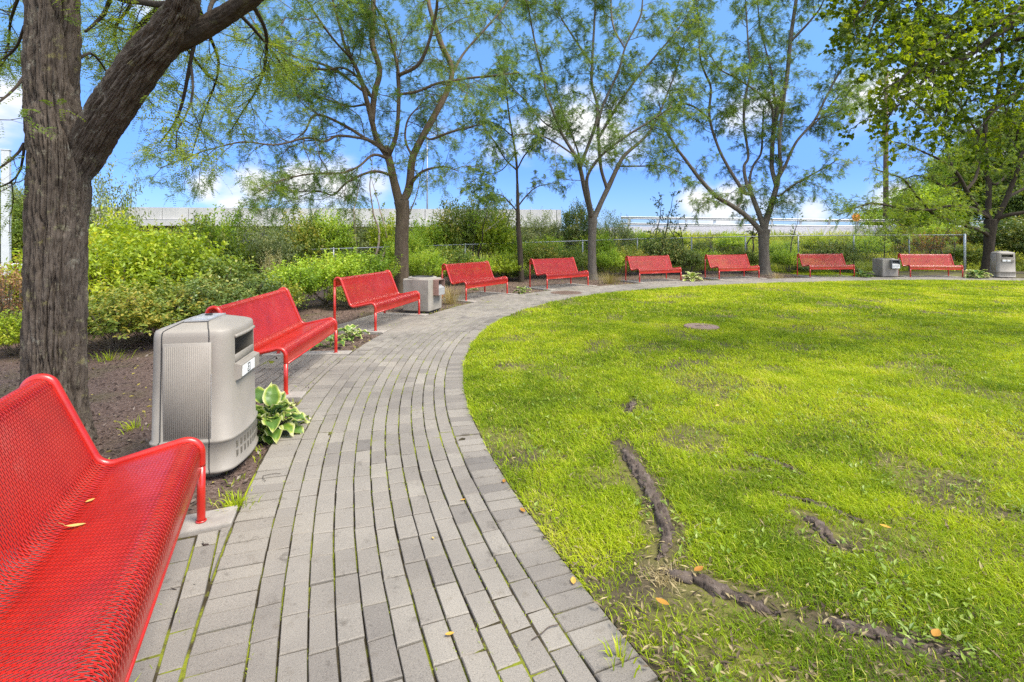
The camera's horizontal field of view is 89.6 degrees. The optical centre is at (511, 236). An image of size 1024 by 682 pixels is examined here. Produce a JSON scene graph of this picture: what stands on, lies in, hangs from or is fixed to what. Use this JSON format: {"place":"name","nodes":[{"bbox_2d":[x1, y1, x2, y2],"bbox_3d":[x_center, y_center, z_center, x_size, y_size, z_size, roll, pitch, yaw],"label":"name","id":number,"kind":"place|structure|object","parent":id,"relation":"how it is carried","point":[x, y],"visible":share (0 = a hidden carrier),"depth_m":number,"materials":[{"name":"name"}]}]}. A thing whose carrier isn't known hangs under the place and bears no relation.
{"place":"outdoors","nodes":[
{"label":"outdoors","id":0,"kind":"place"},
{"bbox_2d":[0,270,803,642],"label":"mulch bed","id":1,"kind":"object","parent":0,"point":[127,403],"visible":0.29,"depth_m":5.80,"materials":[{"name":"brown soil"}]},
{"bbox_2d":[0,249,22,344],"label":"dead shrub","id":2,"kind":"object","parent":1,"relation":"on","point":[3,296],"visible":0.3,"depth_m":7.49,"materials":[{"name":"brown plant"}]},
{"bbox_2d":[0,306,23,355],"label":"shrub","id":3,"kind":"object","parent":1,"relation":"on","point":[9,330],"visible":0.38,"depth_m":6.73,"materials":[{"name":"green plant"}]},
{"bbox_2d":[0,245,122,315],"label":"shrub","id":4,"kind":"object","parent":1,"relation":"on","point":[19,266],"visible":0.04,"depth_m":8.41,"materials":[{"name":"green plant"}]},
{"bbox_2d":[16,236,184,330],"bbox_3d":[-6.700,0.831,8.628,2.340,1.681,2.180,0,0,-26],"label":"shrub","id":5,"kind":"object","parent":1,"relation":"on","point":[112,262],"visible":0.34,"depth_m":8.35,"materials":[{"name":"green plant"}]},
{"bbox_2d":[18,278,187,351],"bbox_3d":[-5.498,1.113,7.102,1.908,1.070,1.892,0,0,-18],"label":"shrub","id":6,"kind":"object","parent":1,"relation":"on","point":[96,311],"visible":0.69,"depth_m":6.97,"materials":[{"name":"green plant"}]},
{"bbox_2d":[88,219,209,290],"bbox_3d":[-7.009,0.678,9.613,2.682,2.019,2.460,0,0,23],"label":"shrub","id":7,"kind":"object","parent":1,"relation":"on","point":[136,239],"visible":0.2,"depth_m":9.42,"materials":[{"name":"green plant"}]},
{"bbox_2d":[87,273,224,344],"bbox_3d":[-5.213,1.100,7.679,1.829,1.098,1.844,0,0,32],"label":"shrub","id":8,"kind":"object","parent":1,"relation":"on","point":[171,292],"visible":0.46,"depth_m":7.49,"materials":[{"name":"green plant"}]},
{"bbox_2d":[0,0,329,447],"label":"tree","id":9,"kind":"object","parent":1,"relation":"on","point":[68,144],"visible":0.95,"depth_m":3.73,"materials":[{"name":"green plant"}]},
{"bbox_2d":[102,226,254,295],"bbox_3d":[-6.028,0.744,9.296,2.478,1.870,2.308,0,0,32],"label":"shrub","id":10,"kind":"object","parent":1,"relation":"on","point":[156,262],"visible":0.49,"depth_m":8.98,"materials":[{"name":"green plant"}]},
{"bbox_2d":[145,273,253,323],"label":"shrub","id":11,"kind":"object","parent":1,"relation":"on","point":[211,290],"visible":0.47,"depth_m":7.93,"materials":[{"name":"green plant"}]},
{"bbox_2d":[149,313,258,476],"bbox_3d":[-2.110,1.066,3.604,0.548,1.028,0.635,0,0,-10],"label":"litter bin","id":12,"kind":"object","parent":1,"relation":"on","point":[203,388],"visible":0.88,"depth_m":3.33,"materials":[{"name":"beige plastic"}]},
{"bbox_2d":[155,249,263,299],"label":"shrub","id":13,"kind":"object","parent":1,"relation":"on","point":[203,265],"visible":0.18,"depth_m":9.11,"materials":[{"name":"green plant"}]},
{"bbox_2d":[198,260,301,301],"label":"shrub","id":14,"kind":"object","parent":1,"relation":"on","point":[254,284],"visible":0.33,"depth_m":9.05,"materials":[{"name":"green plant"}]},
{"bbox_2d":[255,382,310,443],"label":"hosta","id":15,"kind":"object","parent":1,"relation":"on","point":[274,399],"visible":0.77,"depth_m":4.11,"materials":[{"name":"green plant"}]},
{"bbox_2d":[256,260,333,309],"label":"shrub","id":16,"kind":"object","parent":1,"relation":"on","point":[293,277],"visible":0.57,"depth_m":10.66,"materials":[{"name":"green plant"}]},
{"bbox_2d":[283,248,368,305],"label":"shrub","id":17,"kind":"object","parent":1,"relation":"on","point":[336,261],"visible":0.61,"depth_m":11.63,"materials":[{"name":"green plant"}]},
{"bbox_2d":[118,0,550,292],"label":"tree","id":18,"kind":"object","parent":1,"relation":"on","point":[370,25],"visible":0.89,"depth_m":12.94,"materials":[{"name":"green plant"}]},
{"bbox_2d":[324,246,403,299],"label":"shrub","id":19,"kind":"object","parent":1,"relation":"on","point":[373,265],"visible":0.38,"depth_m":12.62,"materials":[{"name":"green plant"}]},
{"bbox_2d":[382,227,432,276],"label":"bush","id":20,"kind":"object","parent":1,"relation":"on","point":[412,242],"visible":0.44,"depth_m":18.68,"materials":[{"name":"green plant"}]},
{"bbox_2d":[391,245,447,276],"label":"shrub","id":21,"kind":"object","parent":1,"relation":"on","point":[415,261],"visible":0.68,"depth_m":14.88,"materials":[{"name":"green plant"}]},
{"bbox_2d":[403,276,444,313],"bbox_3d":[-1.816,1.210,10.781,0.725,0.747,0.600,0,0,18],"label":"litter bin","id":22,"kind":"object","parent":1,"relation":"on","point":[430,290],"visible":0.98,"depth_m":10.55,"materials":[{"name":"grey concrete"}]},
{"bbox_2d":[423,243,477,285],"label":"shrub","id":23,"kind":"object","parent":1,"relation":"on","point":[456,259],"visible":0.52,"depth_m":16.43,"materials":[{"name":"green plant"}]},
{"bbox_2d":[469,204,516,271],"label":"bush","id":24,"kind":"object","parent":1,"relation":"on","point":[504,237],"visible":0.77,"depth_m":20.83,"materials":[{"name":"green plant"}]},
{"bbox_2d":[483,251,526,280],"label":"shrub","id":25,"kind":"object","parent":1,"relation":"on","point":[501,262],"visible":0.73,"depth_m":17.90,"materials":[{"name":"green plant"}]},
{"bbox_2d":[456,62,566,281],"bbox_3d":[0.073,-2.193,17.787,3.845,7.706,2.865,0,0,0],"label":"tree","id":26,"kind":"object","parent":1,"relation":"on","point":[485,198],"visible":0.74,"depth_m":17.81,"materials":[{"name":"green plant"}]},
{"bbox_2d":[513,236,568,277],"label":"shrub","id":27,"kind":"object","parent":1,"relation":"on","point":[540,253],"visible":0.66,"depth_m":19.26,"materials":[{"name":"green plant"}]},
{"bbox_2d":[552,245,587,275],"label":"shrub","id":28,"kind":"object","parent":1,"relation":"on","point":[578,262],"visible":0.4,"depth_m":19.97,"materials":[{"name":"green plant"}]},
{"bbox_2d":[559,196,597,269],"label":"bush","id":29,"kind":"object","parent":1,"relation":"on","point":[580,227],"visible":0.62,"depth_m":22.70,"materials":[{"name":"green plant"}]},
{"bbox_2d":[573,227,618,270],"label":"bush","id":30,"kind":"object","parent":1,"relation":"on","point":[605,243],"visible":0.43,"depth_m":22.05,"materials":[{"name":"green plant"}]},
{"bbox_2d":[475,0,719,279],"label":"tree","id":31,"kind":"object","parent":1,"relation":"on","point":[560,117],"visible":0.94,"depth_m":18.60,"materials":[{"name":"green plant"}]},
{"bbox_2d":[596,248,625,275],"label":"shrub","id":32,"kind":"object","parent":1,"relation":"on","point":[608,257],"visible":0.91,"depth_m":20.11,"materials":[{"name":"green plant"}]},
{"bbox_2d":[609,241,650,274],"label":"shrub","id":33,"kind":"object","parent":1,"relation":"on","point":[631,252],"visible":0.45,"depth_m":20.73,"materials":[{"name":"green plant"}]},
{"bbox_2d":[636,230,688,274],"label":"shrub","id":34,"kind":"object","parent":1,"relation":"on","point":[674,248],"visible":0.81,"depth_m":21.00,"materials":[{"name":"green plant"}]},
{"bbox_2d":[643,190,682,270],"bbox_3d":[6.665,-0.191,22.734,1.696,3.707,1.456,0,0,12],"label":"sapling","id":35,"kind":"object","parent":1,"relation":"on","point":[657,206],"visible":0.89,"depth_m":22.79,"materials":[{"name":"green plant"}]},
{"bbox_2d":[671,247,707,274],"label":"shrub","id":36,"kind":"object","parent":1,"relation":"on","point":[693,258],"visible":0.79,"depth_m":21.08,"materials":[{"name":"green plant"}]},
{"bbox_2d":[723,247,758,272],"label":"shrub","id":37,"kind":"object","parent":1,"relation":"on","point":[752,259],"visible":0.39,"depth_m":22.00,"materials":[{"name":"green plant"}]},
{"bbox_2d":[632,0,890,274],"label":"tree","id":38,"kind":"object","parent":1,"relation":"on","point":[778,102],"visible":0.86,"depth_m":21.11,"materials":[{"name":"green plant"}]},
{"bbox_2d":[0,275,1023,681],"bbox_3d":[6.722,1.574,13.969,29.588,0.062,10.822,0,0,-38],"label":"bench paving","id":39,"kind":"structure","parent":0,"point":[190,603],"depth_m":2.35,"materials":[{"name":"grey brick"}]},
{"bbox_2d":[0,373,206,681],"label":"park bench","id":40,"kind":"object","parent":39,"relation":"on","point":[54,447],"visible":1,"depth_m":1.93,"materials":[{"name":"red metal"}]},
{"bbox_2d":[205,287,337,394],"bbox_3d":[-2.639,1.102,5.904,0.791,0.870,1.874,0,0,-4],"label":"park bench","id":41,"kind":"object","parent":39,"relation":"on","point":[284,329],"visible":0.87,"depth_m":5.85,"materials":[{"name":"red metal"}]},
{"bbox_2d":[333,270,419,330],"bbox_3d":[-2.392,1.102,9.372,0.791,0.870,1.874,0,0,12],"label":"park bench","id":42,"kind":"object","parent":39,"relation":"on","point":[383,300],"visible":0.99,"depth_m":9.17,"materials":[{"name":"red metal"}]},
{"bbox_2d":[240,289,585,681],"bbox_3d":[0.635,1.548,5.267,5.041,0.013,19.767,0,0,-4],"label":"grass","id":43,"kind":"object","parent":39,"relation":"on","point":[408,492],"visible":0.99,"depth_m":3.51,"materials":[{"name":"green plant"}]},
{"bbox_2d":[441,261,507,300],"bbox_3d":[-0.929,1.102,13.335,0.791,0.870,1.874,0,0,32],"label":"park bench","id":44,"kind":"object","parent":39,"relation":"on","point":[456,267],"visible":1,"depth_m":13.28,"materials":[{"name":"red metal"}]},
{"bbox_2d":[529,257,588,288],"bbox_3d":[1.476,1.102,15.981,1.874,0.870,0.791,0,0,-41],"label":"park bench","id":45,"kind":"object","parent":39,"relation":"on","point":[548,262],"visible":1,"depth_m":15.93,"materials":[{"name":"red metal"}]},
{"bbox_2d":[597,624,641,677],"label":"grass tuft","id":46,"kind":"object","parent":39,"relation":"on","point":[618,654],"visible":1,"depth_m":1.90,"materials":[{"name":"green plant"}]},
{"bbox_2d":[625,255,681,281],"bbox_3d":[4.948,1.102,18.024,1.874,0.870,0.791,0,0,-25],"label":"park bench","id":47,"kind":"object","parent":39,"relation":"on","point":[648,259],"visible":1,"depth_m":18.02,"materials":[{"name":"red metal"}]},
{"bbox_2d":[704,254,759,278],"bbox_3d":[8.208,1.102,19.224,1.874,0.870,0.791,0,0,-19],"label":"park bench","id":48,"kind":"object","parent":39,"relation":"on","point":[738,257],"visible":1,"depth_m":19.25,"materials":[{"name":"red metal"}]},
{"bbox_2d":[797,253,854,276],"bbox_3d":[12.214,1.102,20.077,1.874,0.870,0.791,0,0,-6],"label":"park bench","id":49,"kind":"object","parent":39,"relation":"on","point":[840,265],"visible":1,"depth_m":20.22,"materials":[{"name":"red metal"}]},
{"bbox_2d":[898,253,962,276],"bbox_3d":[16.116,1.102,19.879,1.874,0.870,0.791,0,0,6],"label":"park bench","id":50,"kind":"object","parent":39,"relation":"on","point":[905,257],"visible":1,"depth_m":20.00,"materials":[{"name":"red metal"}]},
{"bbox_2d":[0,233,1023,316],"bbox_3d":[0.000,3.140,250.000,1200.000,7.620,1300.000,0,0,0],"label":"ground","id":51,"kind":"structure","parent":0,"point":[681,246],"depth_m":29.47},
{"bbox_2d":[0,149,11,299],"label":"white post","id":52,"kind":"object","parent":51,"relation":"on","point":[5,238],"visible":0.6,"depth_m":19.90,"materials":[{"name":"paint"}]},
{"bbox_2d":[0,200,22,263],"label":"bush","id":53,"kind":"object","parent":51,"relation":"on","point":[17,240],"visible":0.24,"depth_m":31.91,"materials":[{"name":"green plant"}]},
{"bbox_2d":[88,194,151,260],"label":"bush","id":54,"kind":"object","parent":51,"relation":"on","point":[109,220],"visible":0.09,"depth_m":12.75,"materials":[{"name":"green plant"}]},
{"bbox_2d":[88,153,154,303],"bbox_3d":[-11.089,0.161,14.289,2.385,5.074,2.560,0,0,-6],"label":"bush","id":55,"kind":"object","parent":51,"relation":"on","point":[102,198],"visible":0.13,"depth_m":14.23,"materials":[{"name":"green plant"}]},
{"bbox_2d":[167,210,255,268],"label":"bush","id":56,"kind":"object","parent":51,"relation":"on","point":[222,235],"visible":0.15,"depth_m":15.25,"materials":[{"name":"green plant"}]},
{"bbox_2d":[166,202,258,271],"bbox_3d":[-9.507,0.645,16.360,2.744,3.543,2.720,0,0,-8],"label":"bush","id":57,"kind":"object","parent":51,"relation":"on","point":[229,228],"visible":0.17,"depth_m":16.32,"materials":[{"name":"green plant"}]},
{"bbox_2d":[215,204,303,273],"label":"bush","id":58,"kind":"object","parent":51,"relation":"on","point":[258,240],"visible":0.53,"depth_m":16.85,"materials":[{"name":"green plant"}]},
{"bbox_2d":[251,232,310,273],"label":"bush","id":59,"kind":"object","parent":51,"relation":"on","point":[302,253],"visible":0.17,"depth_m":18.09,"materials":[{"name":"green plant"}]},
{"bbox_2d":[265,202,337,269],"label":"bush","id":60,"kind":"object","parent":51,"relation":"on","point":[317,241],"visible":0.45,"depth_m":19.07,"materials":[{"name":"green plant"}]},
{"bbox_2d":[286,204,359,273],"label":"bush","id":61,"kind":"object","parent":51,"relation":"on","point":[341,244],"visible":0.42,"depth_m":19.89,"materials":[{"name":"green plant"}]},
{"bbox_2d":[90,207,561,245],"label":"overpass","id":62,"kind":"object","parent":51,"relation":"on","point":[165,216],"visible":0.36,"depth_m":48.00,"materials":[{"name":"concrete"}]},
{"bbox_2d":[313,204,382,262],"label":"bush","id":63,"kind":"object","parent":51,"relation":"on","point":[360,231],"visible":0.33,"depth_m":20.85,"materials":[{"name":"green plant"}]},
{"bbox_2d":[358,203,410,266],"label":"bush","id":64,"kind":"object","parent":51,"relation":"on","point":[373,240],"visible":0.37,"depth_m":21.10,"materials":[{"name":"green plant"}]},
{"bbox_2d":[346,155,426,262],"bbox_3d":[-4.799,-0.651,20.471,4.528,5.353,1.896,0,0,31],"label":"sapling","id":65,"kind":"object","parent":51,"relation":"on","point":[382,219],"visible":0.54,"depth_m":20.65,"materials":[{"name":"green plant"}]},
{"bbox_2d":[409,213,463,275],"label":"bush","id":66,"kind":"object","parent":51,"relation":"on","point":[416,231],"visible":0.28,"depth_m":20.58,"materials":[{"name":"green plant"}]},
{"bbox_2d":[426,194,491,274],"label":"bush","id":67,"kind":"object","parent":51,"relation":"on","point":[452,224],"visible":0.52,"depth_m":21.16,"materials":[{"name":"green plant"}]},
{"bbox_2d":[0,275,957,572],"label":"concrete strips","id":68,"kind":"object","parent":51,"relation":"on","point":[218,519],"visible":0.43,"depth_m":2.89,"materials":[{"name":"grey concrete"}]},
{"bbox_2d":[445,176,524,260],"bbox_3d":[-1.071,-0.467,22.516,3.292,4.513,3.515,0,0,21],"label":"bush","id":69,"kind":"object","parent":51,"relation":"on","point":[507,214],"visible":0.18,"depth_m":22.05,"materials":[{"name":"green plant"}]},
{"bbox_2d":[513,206,565,245],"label":"bush","id":70,"kind":"object","parent":51,"relation":"on","point":[529,229],"visible":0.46,"depth_m":24.03,"materials":[{"name":"green plant"}]},
{"bbox_2d":[534,213,585,250],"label":"bush","id":71,"kind":"object","parent":51,"relation":"on","point":[557,231],"visible":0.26,"depth_m":23.67,"materials":[{"name":"green plant"}]},
{"bbox_2d":[586,208,643,249],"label":"bush","id":72,"kind":"object","parent":51,"relation":"on","point":[623,230],"visible":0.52,"depth_m":24.52,"materials":[{"name":"green plant"}]},
{"bbox_2d":[288,234,965,275],"bbox_3d":[3.985,0.992,21.099,32.738,2.247,1.679,0,0,-9],"label":"chain link fence","id":73,"kind":"object","parent":51,"relation":"on","point":[908,252],"visible":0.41,"depth_m":22.84,"materials":[{"name":"metal"}]},
{"bbox_2d":[286,226,1023,287],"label":"bank weeds","id":74,"kind":"object","parent":51,"relation":"on","point":[863,263],"visible":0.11,"depth_m":27.01,"materials":[{"name":"green plant"}]},
{"bbox_2d":[712,232,756,248],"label":"bush","id":75,"kind":"object","parent":51,"relation":"on","point":[720,242],"visible":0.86,"depth_m":27.66,"materials":[{"name":"green plant"}]},
{"bbox_2d":[797,229,839,253],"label":"bush","id":76,"kind":"object","parent":51,"relation":"on","point":[811,242],"visible":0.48,"depth_m":26.89,"materials":[{"name":"green plant"}]},
{"bbox_2d":[842,231,896,260],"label":"bush","id":77,"kind":"object","parent":51,"relation":"on","point":[867,242],"visible":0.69,"depth_m":25.66,"materials":[{"name":"green plant"}]},
{"bbox_2d":[883,69,888,225],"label":"utility pole","id":78,"kind":"object","parent":51,"relation":"on","point":[885,160],"visible":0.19,"depth_m":40.87,"materials":[{"name":"brown"}]},
{"bbox_2d":[870,224,929,251],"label":"bush","id":79,"kind":"object","parent":51,"relation":"on","point":[891,229],"visible":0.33,"depth_m":27.30,"materials":[{"name":"green plant"}]},
{"bbox_2d":[896,228,956,261],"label":"bush","id":80,"kind":"object","parent":51,"relation":"on","point":[916,246],"visible":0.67,"depth_m":24.80,"materials":[{"name":"green plant"}]},
{"bbox_2d":[884,181,974,234],"bbox_3d":[24.793,-1.615,31.084,4.550,3.742,4.595,0,0,0],"label":"tree","id":81,"kind":"object","parent":51,"relation":"on","point":[927,195],"visible":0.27,"depth_m":30.11,"materials":[{"name":"green plant"}]},
{"bbox_2d":[932,242,982,263],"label":"bush","id":82,"kind":"object","parent":51,"relation":"on","point":[977,252],"visible":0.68,"depth_m":24.78,"materials":[{"name":"green plant"}]},
{"bbox_2d":[918,142,1023,230],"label":"tree","id":83,"kind":"object","parent":51,"relation":"on","point":[951,175],"visible":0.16,"depth_m":32.23,"materials":[{"name":"green plant"}]},
{"bbox_2d":[944,98,1023,221],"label":"tree","id":84,"kind":"object","parent":51,"relation":"on","point":[1012,133],"visible":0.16,"depth_m":30.47,"materials":[{"name":"green plant"}]},
{"bbox_2d":[953,211,1023,259],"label":"bush","id":85,"kind":"object","parent":51,"relation":"on","point":[1009,223],"visible":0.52,"depth_m":25.19,"materials":[{"name":"green plant"}]},
{"bbox_2d":[979,178,1023,235],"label":"tree","id":86,"kind":"object","parent":51,"relation":"on","point":[1015,201],"visible":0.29,"depth_m":28.84,"materials":[{"name":"green plant"}]},
{"bbox_2d":[995,227,1023,260],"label":"bush","id":87,"kind":"object","parent":51,"relation":"on","point":[1015,246],"visible":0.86,"depth_m":24.42,"materials":[{"name":"green plant"}]},
{"bbox_2d":[0,0,1023,230],"label":"sky","id":88,"kind":"structure","parent":0,"point":[630,193],"materials":[{"name":"blue"}]},
{"bbox_2d":[460,279,1023,681],"bbox_3d":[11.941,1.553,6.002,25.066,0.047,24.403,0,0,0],"label":"lawn","id":89,"kind":"structure","parent":0,"point":[622,587],"depth_m":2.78,"materials":[{"name":"plant"}]},
{"bbox_2d":[619,445,675,560],"bbox_3d":[0.823,1.575,3.150,0.183,0.136,1.397,0,0,4],"label":"tree root","id":90,"kind":"object","parent":89,"relation":"on","point":[661,511],"visible":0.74,"depth_m":2.99,"materials":[{"name":"brown wood"}]},
{"bbox_2d":[633,557,691,594],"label":"dead grass tuft","id":91,"kind":"object","parent":89,"relation":"on","point":[655,576],"visible":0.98,"depth_m":2.32,"materials":[{"name":"beige plant"}]},
{"bbox_2d":[657,568,781,617],"bbox_3d":[0.898,1.569,2.257,0.516,0.114,0.122,0,0,38],"label":"tree root","id":92,"kind":"object","parent":89,"relation":"on","point":[704,581],"visible":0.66,"depth_m":2.24,"materials":[{"name":"brown wood"}]},
{"bbox_2d":[464,325,1023,681],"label":"lawn thatch","id":93,"kind":"object","parent":89,"relation":"on","point":[731,646],"visible":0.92,"depth_m":2.23,"materials":[{"name":"plant"}]},
{"bbox_2d":[470,310,1023,681],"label":"lawn weeds","id":94,"kind":"object","parent":89,"relation":"on","point":[718,668],"visible":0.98,"depth_m":2.68,"materials":[{"name":"green plant"}]},
{"bbox_2d":[803,516,838,546],"bbox_3d":[1.638,1.573,2.727,0.100,0.098,0.283,0,0,0],"label":"tree root","id":95,"kind":"object","parent":89,"relation":"on","point":[824,529],"visible":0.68,"depth_m":2.71,"materials":[{"name":"brown wood"}]},
{"bbox_2d":[815,617,964,659],"bbox_3d":[1.443,1.560,1.985,0.487,0.086,0.084,0,0,22],"label":"tree root","id":96,"kind":"object","parent":89,"relation":"on","point":[873,633],"visible":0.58,"depth_m":1.97,"materials":[{"name":"brown wood"}]},
{"bbox_2d":[811,0,1023,181],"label":"tree","id":97,"kind":"object","parent":89,"relation":"on","point":[921,42],"visible":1,"depth_m":6.21,"materials":[{"name":"green plant"}]},
{"bbox_2d":[610,226,979,234],"bbox_3d":[32.500,-0.226,34.500,55.000,0.976,5.400,0,0,0],"label":"road shoulder","id":98,"kind":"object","parent":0,"point":[782,229],"visible":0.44,"depth_m":33.66},
{"bbox_2d":[621,216,982,225],"bbox_3d":[23.800,-0.939,36.050,32.400,0.939,0.200,0,0,0],"label":"guardrail","id":99,"kind":"object","parent":98,"relation":"on","point":[728,219],"visible":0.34,"depth_m":35.96,"materials":[{"name":"metal"}]},
{"bbox_2d":[756,270,1023,277],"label":"back lawn","id":100,"kind":"structure","parent":0,"point":[1019,274],"depth_m":21.84,"materials":[{"name":"plant"}]},
{"bbox_2d":[769,248,803,272],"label":"shrub","id":101,"kind":"object","parent":100,"relation":"on","point":[782,259],"visible":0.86,"depth_m":22.19,"materials":[{"name":"green plant"}]},
{"bbox_2d":[809,237,864,271],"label":"shrub","id":102,"kind":"object","parent":100,"relation":"on","point":[843,249],"visible":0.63,"depth_m":22.35,"materials":[{"name":"green plant"}]},
{"bbox_2d":[872,258,899,276],"bbox_3d":[14.448,1.210,19.885,0.600,0.747,0.730,0,0,2],"label":"concrete bin","id":103,"kind":"object","parent":100,"relation":"on","point":[885,267],"visible":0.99,"depth_m":19.66,"materials":[{"name":"concrete"}]},
{"bbox_2d":[807,0,1023,272],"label":"tree","id":104,"kind":"object","parent":100,"relation":"on","point":[988,230],"visible":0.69,"depth_m":21.29,"materials":[{"name":"green plant"}]},
{"bbox_2d":[990,251,1015,277],"bbox_3d":[18.515,1.056,19.426,0.635,1.028,0.548,0,0,12],"label":"litter bin","id":105,"kind":"object","parent":100,"relation":"on","point":[1002,264],"visible":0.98,"depth_m":19.25,"materials":[{"name":"beige plastic"}]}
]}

